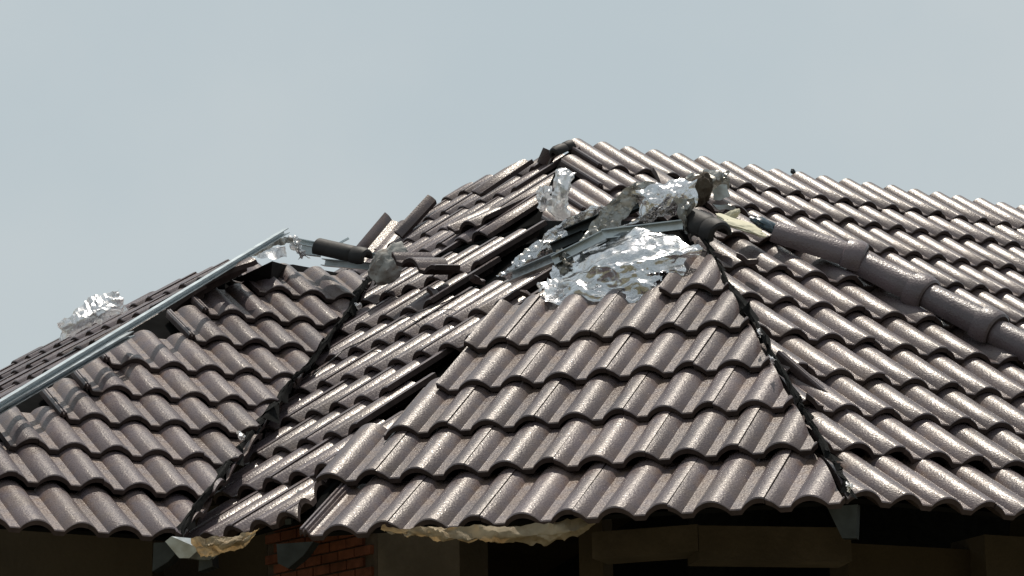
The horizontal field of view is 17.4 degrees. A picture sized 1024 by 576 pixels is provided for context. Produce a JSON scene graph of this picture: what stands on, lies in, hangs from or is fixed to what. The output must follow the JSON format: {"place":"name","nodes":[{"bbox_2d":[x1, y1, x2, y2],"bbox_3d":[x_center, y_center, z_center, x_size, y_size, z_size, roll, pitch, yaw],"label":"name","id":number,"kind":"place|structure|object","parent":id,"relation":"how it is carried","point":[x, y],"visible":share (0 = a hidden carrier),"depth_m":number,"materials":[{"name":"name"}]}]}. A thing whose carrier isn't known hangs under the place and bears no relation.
{"place":"outdoors","nodes":[
{"label":"outdoors","id":0,"kind":"place"},
{"bbox_2d":[0,0,1023,369],"label":"sky","id":1,"kind":"structure","parent":0,"point":[146,146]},
{"label":"ground","id":2,"kind":"structure","parent":0,"visible":0},
{"bbox_2d":[0,138,1023,575],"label":"house","id":3,"kind":"structure","parent":2,"relation":"on","point":[662,428],"depth_m":11.50,"materials":[{"name":"tile"}]},
{"bbox_2d":[0,331,134,414],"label":"metal strip","id":4,"kind":"object","parent":3,"relation":"on","point":[115,343],"visible":0.94,"depth_m":12.15,"materials":[{"name":"metal"}]},
{"bbox_2d":[57,290,127,340],"bbox_3d":[-1.717,0.099,13.659,0.292,0.212,0.137,-1,-13,0],"label":"foil sheet","id":5,"kind":"object","parent":3,"relation":"on","point":[97,309],"visible":1,"depth_m":13.66,"materials":[{"name":"silver metal"}]},
{"bbox_2d":[0,228,289,408],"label":"metal strip","id":6,"kind":"object","parent":3,"relation":"on","point":[99,344],"visible":1,"depth_m":12.61,"materials":[{"name":"grey metal"}]},
{"bbox_2d":[191,529,258,556],"bbox_3d":[-0.939,0.831,10.945,0.220,0.090,0.059,-3,-13,7],"label":"underlay sheet","id":7,"kind":"object","parent":3,"relation":"on","point":[211,546],"visible":1,"depth_m":10.95,"materials":[{"name":"beige fabric"}]},
{"bbox_2d":[230,279,243,283],"bbox_3d":[-1.153,-0.035,13.881,0.083,0.048,0.046,10,4,-8],"label":"tile shard","id":8,"kind":"object","parent":3,"relation":"on","point":[232,281],"visible":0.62,"depth_m":13.86,"materials":[{"name":"tile"}]},
{"bbox_2d":[166,276,371,537],"bbox_3d":[-0.850,0.379,12.714,0.086,1.654,3.136,-3,-13,10],"label":"valley liner","id":9,"kind":"object","parent":3,"relation":"attached to","point":[271,413],"visible":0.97,"depth_m":12.40,"materials":[{"name":"black metal"}]},
{"bbox_2d":[236,431,244,439],"bbox_3d":[-0.969,0.526,11.963,0.033,0.036,0.033,-1,-13,0],"label":"foil scrap","id":10,"kind":"object","parent":9,"relation":"on","point":[240,435],"visible":1,"depth_m":11.97,"materials":[{"name":"silver metal"}]},
{"bbox_2d":[354,303,361,310],"bbox_3d":[-0.632,0.074,13.761,0.033,0.032,0.041,-1,-13,0],"label":"foil scrap","id":11,"kind":"object","parent":9,"relation":"on","point":[358,305],"visible":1,"depth_m":13.76,"materials":[{"name":"silver metal"}]},
{"bbox_2d":[257,246,286,259],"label":"foil sheet","id":12,"kind":"object","parent":3,"relation":"on","point":[272,253],"visible":0.98,"depth_m":14.14,"materials":[{"name":"silver metal"}]},
{"bbox_2d":[253,237,293,255],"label":"foil sheet","id":13,"kind":"object","parent":3,"relation":"on","point":[282,241],"visible":0.68,"depth_m":14.06,"materials":[{"name":"silver metal"}]},
{"bbox_2d":[285,490,300,524],"bbox_3d":[-0.726,0.731,11.178,0.020,0.161,0.293,-2,-13,5],"label":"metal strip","id":14,"kind":"object","parent":3,"relation":"on","point":[289,520],"visible":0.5,"depth_m":11.03,"materials":[{"name":"metal"}]},
{"bbox_2d":[288,235,310,259],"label":"foil sheet","id":15,"kind":"object","parent":3,"relation":"on","point":[296,245],"visible":1,"depth_m":14.14,"materials":[{"name":"silver metal"}]},
{"bbox_2d":[297,246,320,256],"bbox_3d":[-0.859,-0.163,14.225,0.112,0.073,0.030,-8,-14,26],"label":"metal channel","id":16,"kind":"object","parent":3,"relation":"on","point":[308,250],"visible":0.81,"depth_m":14.24,"materials":[{"name":"metal"}]},
{"bbox_2d":[298,238,374,257],"bbox_3d":[-0.714,-0.161,14.100,0.434,0.148,0.030,-7,-14,24],"label":"metal channel","id":17,"kind":"object","parent":3,"relation":"on","point":[304,242],"visible":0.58,"depth_m":14.18,"materials":[{"name":"grey metal"}]},
{"bbox_2d":[312,238,372,263],"bbox_3d":[-0.709,-0.160,14.013,0.270,0.057,0.094,13,27,36],"label":"loose ridge cap","id":18,"kind":"object","parent":17,"relation":"on","point":[340,251],"visible":1,"depth_m":13.98,"materials":[{"name":"black ceramic"}]},
{"bbox_2d":[321,258,369,269],"bbox_3d":[-0.693,-0.099,14.125,0.263,0.086,0.030,-9,-15,32],"label":"metal channel","id":19,"kind":"object","parent":3,"relation":"on","point":[340,264],"visible":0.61,"depth_m":14.14,"materials":[{"name":"metal"}]},
{"bbox_2d":[357,213,403,261],"bbox_3d":[-0.561,-0.198,15.752,0.270,0.052,0.420,20,35,13],"label":"broken tile","id":20,"kind":"object","parent":3,"relation":"on","point":[381,234],"visible":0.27,"depth_m":15.80,"materials":[{"name":"paint"}]},
{"bbox_2d":[367,241,408,285],"bbox_3d":[-0.506,-0.103,13.796,0.141,0.200,0.155,45,0,-11],"label":"mortar lump","id":21,"kind":"object","parent":3,"relation":"on","point":[384,269],"visible":0.84,"depth_m":13.76,"materials":[{"name":"grey concrete"}]},
{"bbox_2d":[314,286,476,374],"bbox_3d":[-0.429,0.182,12.854,0.644,0.309,0.167,-4,-13,11],"label":"roof tile","id":22,"kind":"object","parent":3,"relation":"on","point":[392,324],"visible":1,"depth_m":12.89,"materials":[{"name":"brown ceramic"}]},
{"bbox_2d":[394,195,436,238],"bbox_3d":[-0.452,-0.332,15.704,0.040,0.307,0.047,9,-50,32],"label":"broken tile","id":23,"kind":"object","parent":3,"relation":"on","point":[415,216],"visible":1,"depth_m":15.69,"materials":[{"name":"paint"}]},
{"bbox_2d":[391,252,460,274],"bbox_3d":[-0.319,-0.095,13.408,0.200,0.054,0.290,0,12,-40],"label":"broken tile","id":24,"kind":"object","parent":3,"relation":"on","point":[426,263],"visible":1,"depth_m":13.36,"materials":[{"name":"tile"}]},
{"bbox_2d":[427,286,437,295],"bbox_3d":[-0.295,0.027,13.262,0.080,0.048,0.052,18,9,24],"label":"tile shard","id":25,"kind":"object","parent":3,"relation":"on","point":[431,291],"visible":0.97,"depth_m":13.25,"materials":[{"name":"tile"}]},
{"bbox_2d":[410,309,455,321],"bbox_3d":[-0.295,0.101,12.681,0.051,0.042,0.353,8,-16,-35],"label":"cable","id":26,"kind":"object","parent":3,"relation":"on","point":[431,313],"visible":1,"depth_m":12.72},
{"bbox_2d":[469,274,484,284],"bbox_3d":[-0.144,-0.037,12.997,0.058,0.048,0.060,15,17,43],"label":"tile shard","id":27,"kind":"object","parent":3,"relation":"on","point":[474,279],"visible":1,"depth_m":12.99,"materials":[{"name":"tile"}]},
{"bbox_2d":[381,518,595,545],"bbox_3d":[-0.065,0.740,10.120,0.665,0.084,0.058,-1,-13,0],"label":"underlay sheet","id":28,"kind":"object","parent":3,"relation":"hanging from","point":[532,534],"visible":1,"depth_m":10.11,"materials":[{"name":"beige fabric"}]},
{"bbox_2d":[447,193,533,233],"bbox_3d":[-0.046,-0.345,14.880,0.420,0.054,0.290,-26,9,-40],"label":"broken tile","id":29,"kind":"object","parent":3,"relation":"on","point":[479,219],"visible":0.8,"depth_m":14.77,"materials":[{"name":"paint"}]},
{"bbox_2d":[471,159,533,196],"bbox_3d":[-0.043,-0.511,15.373,0.340,0.048,0.074,-35,7,-36],"label":"broken tile","id":30,"kind":"object","parent":3,"relation":"on","point":[495,181],"visible":1,"depth_m":15.36,"materials":[{"name":"paint"}]},
{"bbox_2d":[520,290,542,297],"bbox_3d":[0.072,0.024,12.126,0.083,0.048,0.046,-4,11,2],"label":"tile shard","id":31,"kind":"object","parent":3,"relation":"on","point":[526,293],"visible":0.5,"depth_m":12.11,"materials":[{"name":"tile"}]},
{"bbox_2d":[536,185,552,211],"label":"foil sheet","id":32,"kind":"object","parent":3,"relation":"on","point":[543,193],"visible":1,"depth_m":14.14,"materials":[{"name":"silver metal"}]},
{"bbox_2d":[537,148,554,164],"bbox_3d":[0.160,-0.599,15.409,0.050,0.074,0.048,24,0,33],"label":"broken tile","id":33,"kind":"object","parent":3,"relation":"on","point":[544,158],"visible":0.83,"depth_m":15.40,"materials":[{"name":"paint"}]},
{"bbox_2d":[496,205,603,284],"bbox_3d":[0.147,-0.167,12.738,0.430,0.293,0.070,-3,-13,8],"label":"foil sheet","id":34,"kind":"object","parent":3,"relation":"on","point":[538,249],"visible":0.52,"depth_m":12.75,"materials":[{"name":"silver metal"}]},
{"bbox_2d":[537,278,563,291],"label":"foil sheet","id":35,"kind":"object","parent":3,"relation":"on","point":[549,283],"visible":1,"depth_m":11.79,"materials":[{"name":"silver metal"}]},
{"bbox_2d":[546,168,576,220],"bbox_3d":[0.212,-0.393,14.094,0.094,0.228,0.118,9,-16,-36],"label":"foil sheet","id":36,"kind":"object","parent":3,"relation":"on","point":[557,203],"visible":0.96,"depth_m":14.09,"materials":[{"name":"silver metal"}]},
{"bbox_2d":[549,140,575,157],"bbox_3d":[0.225,-0.639,15.316,0.115,0.048,0.080,-27,4,-36],"label":"loose ridge cap","id":37,"kind":"object","parent":3,"relation":"on","point":[561,148],"visible":1,"depth_m":15.29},
{"bbox_2d":[554,248,573,274],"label":"foil sheet","id":38,"kind":"object","parent":3,"relation":"on","point":[563,255],"visible":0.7,"depth_m":11.92,"materials":[{"name":"silver metal"}]},
{"bbox_2d":[550,229,583,251],"bbox_3d":[0.208,-0.174,12.500,0.134,0.082,0.030,-2,-13,5],"label":"metal channel","id":39,"kind":"object","parent":3,"relation":"on","point":[564,242],"visible":0.77,"depth_m":12.51,"materials":[{"name":"metal"}]},
{"bbox_2d":[563,203,639,234],"bbox_3d":[0.341,-0.259,12.550,0.312,0.122,0.035,-7,-14,23],"label":"metal channel","id":40,"kind":"object","parent":3,"relation":"on","point":[583,225],"visible":0.39,"depth_m":12.58,"materials":[{"name":"metal"}]},
{"bbox_2d":[580,181,654,246],"bbox_3d":[0.404,-0.275,12.294,0.328,0.236,0.084,-4,-13,14],"label":"foil sheet","id":41,"kind":"object","parent":3,"relation":"on","point":[613,213],"visible":0.64,"depth_m":12.30,"materials":[{"name":"silver metal"}]},
{"bbox_2d":[544,227,702,304],"bbox_3d":[0.383,-0.070,11.794,0.593,0.357,0.303,-6,-14,20],"label":"foil sheet","id":42,"kind":"object","parent":3,"relation":"on","point":[634,265],"visible":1,"depth_m":11.72,"materials":[{"name":"silver metal"}]},
{"bbox_2d":[506,252,555,282],"bbox_3d":[0.078,-0.074,12.250,0.030,0.081,0.536,3,-14,-19],"label":"metal channel","id":43,"kind":"object","parent":42,"relation":"on","point":[533,267],"visible":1,"depth_m":12.27,"materials":[{"name":"metal"}]},
{"bbox_2d":[551,230,606,265],"bbox_3d":[0.237,-0.142,11.950,0.200,0.119,0.030,-2,-13,6],"label":"metal channel","id":44,"kind":"object","parent":42,"relation":"on","point":[585,244],"visible":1,"depth_m":11.96,"materials":[{"name":"metal"}]},
{"bbox_2d":[601,220,682,239],"bbox_3d":[0.466,-0.207,11.975,0.292,0.052,0.030,-3,-13,11],"label":"metal channel","id":45,"kind":"object","parent":42,"relation":"on","point":[660,227],"visible":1,"depth_m":11.97,"materials":[{"name":"metal"}]},
{"bbox_2d":[618,178,697,226],"bbox_3d":[0.524,-0.315,12.126,0.304,0.176,0.107,-1,-13,0],"label":"foil sheet","id":46,"kind":"object","parent":3,"relation":"on","point":[655,200],"visible":0.93,"depth_m":12.12,"materials":[{"name":"silver metal"}]},
{"bbox_2d":[692,171,713,207],"bbox_3d":[0.705,-0.366,12.402,0.086,0.130,0.083,-5,-14,17],"label":"mortar lump","id":47,"kind":"object","parent":3,"relation":"on","point":[704,186],"visible":0.8,"depth_m":12.37,"materials":[{"name":"brown concrete"}]},
{"bbox_2d":[686,169,729,192],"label":"foil sheet","id":48,"kind":"object","parent":3,"relation":"on","point":[718,177],"visible":0.48,"depth_m":12.59,"materials":[{"name":"silver metal"}]},
{"bbox_2d":[712,184,729,199],"bbox_3d":[0.780,-0.357,12.503,0.065,0.059,0.015,-3,-13,8],"label":"debris plate","id":49,"kind":"object","parent":3,"relation":"on","point":[721,192],"visible":1,"depth_m":12.50,"materials":[{"name":"metal"}]},
{"bbox_2d":[713,204,735,209],"bbox_3d":[0.789,-0.300,12.401,0.092,0.026,0.012,-1,-13,0],"label":"debris plate","id":50,"kind":"object","parent":3,"relation":"on","point":[721,207],"visible":0.88,"depth_m":12.40,"materials":[{"name":"metal"}]},
{"bbox_2d":[716,213,766,237],"bbox_3d":[0.828,-0.227,12.102,0.202,0.028,0.119,19,17,0],"label":"mortar lump","id":51,"kind":"object","parent":3,"relation":"on","point":[742,225],"visible":0.92,"depth_m":12.07,"materials":[{"name":"beige concrete"}]},
{"bbox_2d":[725,209,739,217],"bbox_3d":[0.794,-0.262,12.151,0.080,0.034,0.038,-31,25,0],"label":"mortar lump","id":52,"kind":"object","parent":51,"relation":"on","point":[734,213],"visible":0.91,"depth_m":12.14,"materials":[{"name":"beige concrete"}]},
{"bbox_2d":[736,252,758,266],"bbox_3d":[0.830,-0.100,11.755,0.080,0.048,0.046,-3,-16,14],"label":"tile shard","id":53,"kind":"object","parent":3,"relation":"on","point":[748,262],"visible":1,"depth_m":11.73,"materials":[{"name":"tile"}]},
{"bbox_2d":[749,216,775,233],"bbox_3d":[0.927,-0.228,12.200,0.140,0.043,0.070,27,17,0],"label":"plastic scrap","id":54,"kind":"object","parent":3,"relation":"on","point":[763,223],"visible":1,"depth_m":12.18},
{"bbox_2d":[769,355,774,363],"bbox_3d":[0.827,0.228,10.662,0.022,0.034,0.044,-6,-14,20],"label":"foil scrap","id":55,"kind":"object","parent":3,"relation":"on","point":[772,359],"visible":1,"depth_m":10.67,"materials":[{"name":"silver metal"}]},
{"bbox_2d":[689,234,856,498],"bbox_3d":[0.840,0.191,10.939,0.079,1.344,2.025,1,-13,-9],"label":"hip membrane","id":56,"kind":"object","parent":3,"relation":"attached to","point":[746,308],"visible":0.91,"depth_m":10.71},
{"bbox_2d":[683,208,731,241],"bbox_3d":[0.690,-0.231,11.959,0.110,0.066,0.200,-19,25,-24],"label":"loose ridge cap","id":57,"kind":"object","parent":56,"relation":"on","point":[701,225],"visible":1,"depth_m":11.91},
{"bbox_2d":[673,197,694,233],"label":"foil sheet","id":58,"kind":"object","parent":57,"relation":"on","point":[685,207],"visible":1,"depth_m":11.99,"materials":[{"name":"silver metal"}]},
{"bbox_2d":[776,350,852,412],"bbox_3d":[0.990,0.321,10.810,0.075,0.045,0.420,8,22,-35],"label":"broken tile","id":59,"kind":"object","parent":3,"relation":"on","point":[799,372],"visible":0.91,"depth_m":10.85,"materials":[{"name":"tile"}]},
{"bbox_2d":[805,393,823,411],"bbox_3d":[0.950,0.362,10.583,0.060,0.048,0.064,12,-7,-9],"label":"tile shard","id":60,"kind":"object","parent":3,"relation":"on","point":[813,402],"visible":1,"depth_m":10.55,"materials":[{"name":"tile"}]},
{"bbox_2d":[846,481,852,491],"bbox_3d":[0.979,0.575,9.711,0.023,0.033,0.038,-1,-13,0],"label":"foil scrap","id":61,"kind":"object","parent":3,"relation":"on","point":[849,486],"visible":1,"depth_m":9.71,"materials":[{"name":"silver metal"}]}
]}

